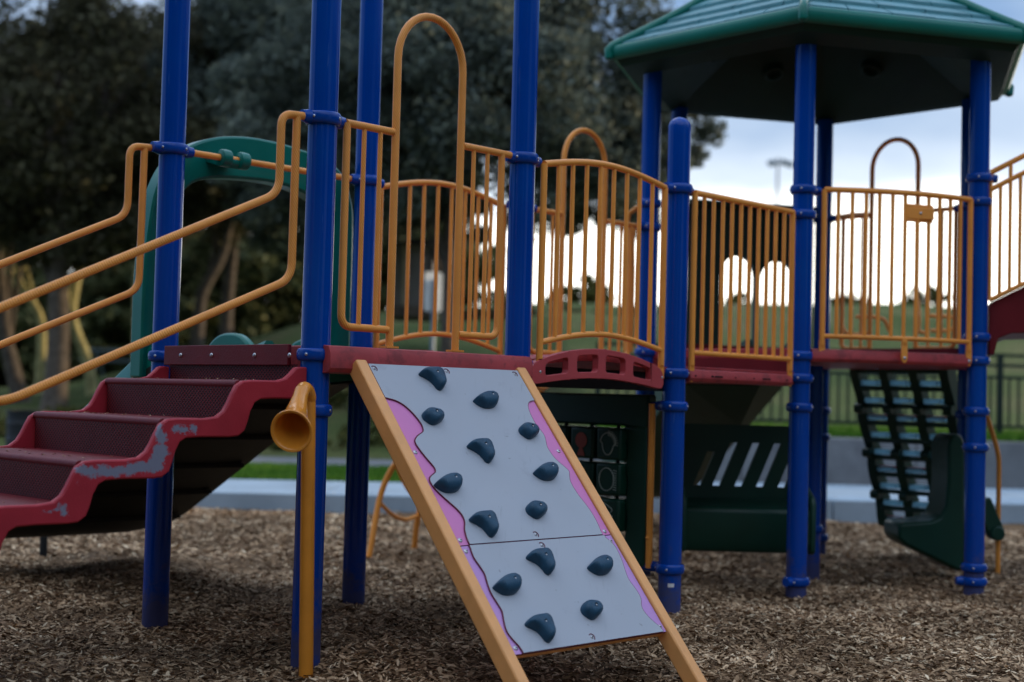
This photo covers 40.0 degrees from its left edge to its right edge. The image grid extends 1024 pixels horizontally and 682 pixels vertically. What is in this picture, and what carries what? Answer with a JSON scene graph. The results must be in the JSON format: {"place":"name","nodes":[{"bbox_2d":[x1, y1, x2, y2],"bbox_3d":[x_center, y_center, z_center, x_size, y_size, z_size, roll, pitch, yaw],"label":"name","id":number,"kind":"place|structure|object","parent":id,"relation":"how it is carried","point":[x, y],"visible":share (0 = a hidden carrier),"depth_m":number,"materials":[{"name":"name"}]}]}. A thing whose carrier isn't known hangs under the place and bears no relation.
{"place":"outdoors","nodes":[
{"label":"outdoors","id":0,"kind":"place"},
{"bbox_2d":[194,479,416,513],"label":"concrete path","id":1,"kind":"structure","parent":0,"point":[247,494],"depth_m":12.06,"materials":[{"name":"grey concrete"}]},
{"bbox_2d":[249,457,392,466],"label":"asphalt path","id":2,"kind":"structure","parent":0,"point":[284,460],"depth_m":17.96,"materials":[{"name":"grey asphalt"}]},
{"bbox_2d":[5,410,48,444],"bbox_3d":[-6.018,1.134,17.462,0.535,0.547,0.535,2,-2,0],"label":"litter barrel","id":3,"kind":"object","parent":2,"relation":"on","point":[16,419],"visible":0.4,"depth_m":17.23,"materials":[{"name":"black paint"}]},
{"bbox_2d":[0,509,1023,681],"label":"mulch ground","id":4,"kind":"structure","parent":0,"point":[1008,527],"depth_m":6.29,"materials":[{"name":"brown wood"}]},
{"bbox_2d":[0,0,1023,681],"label":"play structure","id":5,"kind":"object","parent":4,"relation":"on","point":[526,514],"visible":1,"depth_m":6.75,"materials":[{"name":"metal"}]},
{"bbox_2d":[0,303,1023,480],"bbox_3d":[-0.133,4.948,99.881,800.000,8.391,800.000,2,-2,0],"label":"grass hill","id":6,"kind":"structure","parent":0,"point":[78,397],"depth_m":31.45,"materials":[{"name":"green plant"}]},
{"bbox_2d":[0,12,97,402],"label":"tree","id":7,"kind":"object","parent":6,"relation":"on","point":[14,376],"visible":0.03,"depth_m":32.89,"materials":[{"name":"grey plant"}]},
{"bbox_2d":[3,100,111,393],"bbox_3d":[-13.228,-3.353,38.175,6.087,10.148,5.881,0,-3,39],"label":"tree","id":8,"kind":"object","parent":6,"relation":"on","point":[41,342],"depth_m":37.94,"materials":[{"name":"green plant"}]},
{"bbox_2d":[79,348,129,377],"bbox_3d":[-11.190,0.646,39.995,1.800,0.807,1.580,2,-2,0],"label":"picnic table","id":9,"kind":"object","parent":6,"relation":"on","point":[96,353],"visible":0.21,"depth_m":39.71,"materials":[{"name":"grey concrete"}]},
{"bbox_2d":[0,0,216,394],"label":"tree","id":10,"kind":"object","parent":6,"relation":"on","point":[85,355],"visible":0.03,"depth_m":34.89,"materials":[{"name":"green plant"}]},
{"bbox_2d":[0,0,224,410],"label":"tree","id":11,"kind":"object","parent":6,"relation":"on","point":[91,41],"visible":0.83,"depth_m":27.93,"materials":[{"name":"green plant"}]},
{"bbox_2d":[109,46,214,280],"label":"tree","id":12,"kind":"object","parent":6,"relation":"on","point":[188,224],"visible":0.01,"depth_m":43.26,"materials":[{"name":"green plant"}]},
{"bbox_2d":[0,387,384,450],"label":"undergrowth","id":13,"kind":"object","parent":6,"relation":"on","point":[338,399],"visible":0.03,"depth_m":21.40,"materials":[{"name":"green plant"}]},
{"bbox_2d":[109,12,291,344],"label":"tree","id":14,"kind":"object","parent":6,"relation":"on","point":[222,244],"visible":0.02,"depth_m":40.01,"materials":[{"name":"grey plant"}]},
{"bbox_2d":[184,191,255,334],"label":"tree","id":15,"kind":"object","parent":6,"relation":"on","point":[226,317],"visible":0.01,"depth_m":42.95,"materials":[{"name":"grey plant"}]},
{"bbox_2d":[0,172,506,387],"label":"wood","id":16,"kind":"object","parent":6,"relation":"on","point":[110,326],"visible":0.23,"depth_m":48.63,"materials":[{"name":"green plant"}]},
{"bbox_2d":[132,0,471,256],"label":"tree","id":17,"kind":"object","parent":6,"relation":"on","point":[229,30],"visible":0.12,"depth_m":28.93,"materials":[{"name":"green plant"}]},
{"bbox_2d":[385,237,434,321],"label":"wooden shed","id":18,"kind":"structure","parent":6,"relation":"on","point":[414,280],"depth_m":31.08,"materials":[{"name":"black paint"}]},
{"bbox_2d":[424,272,442,350],"bbox_3d":[-1.187,0.357,20.976,0.310,2.787,0.084,3,-3,-35],"label":"park sign","id":19,"kind":"object","parent":6,"relation":"on","point":[428,290],"visible":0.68,"depth_m":21.00,"materials":[{"name":"white"}]},
{"bbox_2d":[205,0,727,351],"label":"tree","id":20,"kind":"object","parent":6,"relation":"on","point":[573,44],"visible":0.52,"depth_m":21.97,"materials":[{"name":"green plant"}]},
{"bbox_2d":[544,284,581,302],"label":"distant tree","id":21,"kind":"object","parent":6,"relation":"on","point":[546,299],"visible":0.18,"depth_m":65.74,"materials":[{"name":"green plant"}]},
{"bbox_2d":[437,301,725,321],"bbox_3d":[2.137,-0.215,38.064,8.400,1.655,1.147,2,-2,0],"label":"hedge","id":22,"kind":"object","parent":6,"relation":"on","point":[578,310],"visible":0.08,"depth_m":37.93,"materials":[{"name":"green plant"}]},
{"bbox_2d":[565,273,616,303],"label":"distant tree","id":23,"kind":"object","parent":6,"relation":"on","point":[590,291],"visible":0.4,"depth_m":59.69,"materials":[{"name":"green plant"}]},
{"bbox_2d":[723,292,751,303],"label":"distant tree","id":24,"kind":"object","parent":6,"relation":"on","point":[735,295],"visible":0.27,"depth_m":61.51,"materials":[{"name":"green plant"}]},
{"bbox_2d":[767,158,792,303],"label":"floodlight mast","id":25,"kind":"object","parent":6,"relation":"on","point":[773,162],"visible":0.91,"depth_m":90.34,"materials":[{"name":"grey metal"}]},
{"bbox_2d":[578,437,1023,523],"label":"retaining wall","id":26,"kind":"structure","parent":6,"relation":"on","point":[849,486],"depth_m":15.11,"materials":[{"name":"grey concrete"}]},
{"bbox_2d":[594,342,1023,434],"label":"metal fence","id":27,"kind":"object","parent":6,"relation":"on","point":[999,377],"visible":0.23,"depth_m":16.34,"materials":[{"name":"black metal"}]},
{"bbox_2d":[830,292,867,304],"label":"distant tree","id":28,"kind":"object","parent":6,"relation":"on","point":[846,300],"visible":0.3,"depth_m":73.53,"materials":[{"name":"green plant"}]},
{"bbox_2d":[906,285,951,305],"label":"distant tree","id":29,"kind":"object","parent":6,"relation":"on","point":[922,295],"visible":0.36,"depth_m":69.95,"materials":[{"name":"green plant"}]},
{"bbox_2d":[0,0,1023,306],"label":"sky","id":30,"kind":"structure","parent":0,"point":[740,169],"materials":[{"name":"white"}]},
{"bbox_2d":[229,422,1023,481],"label":"lawn grass","id":31,"kind":"structure","parent":0,"point":[272,470],"depth_m":15.61,"materials":[{"name":"green plant"}]}
]}

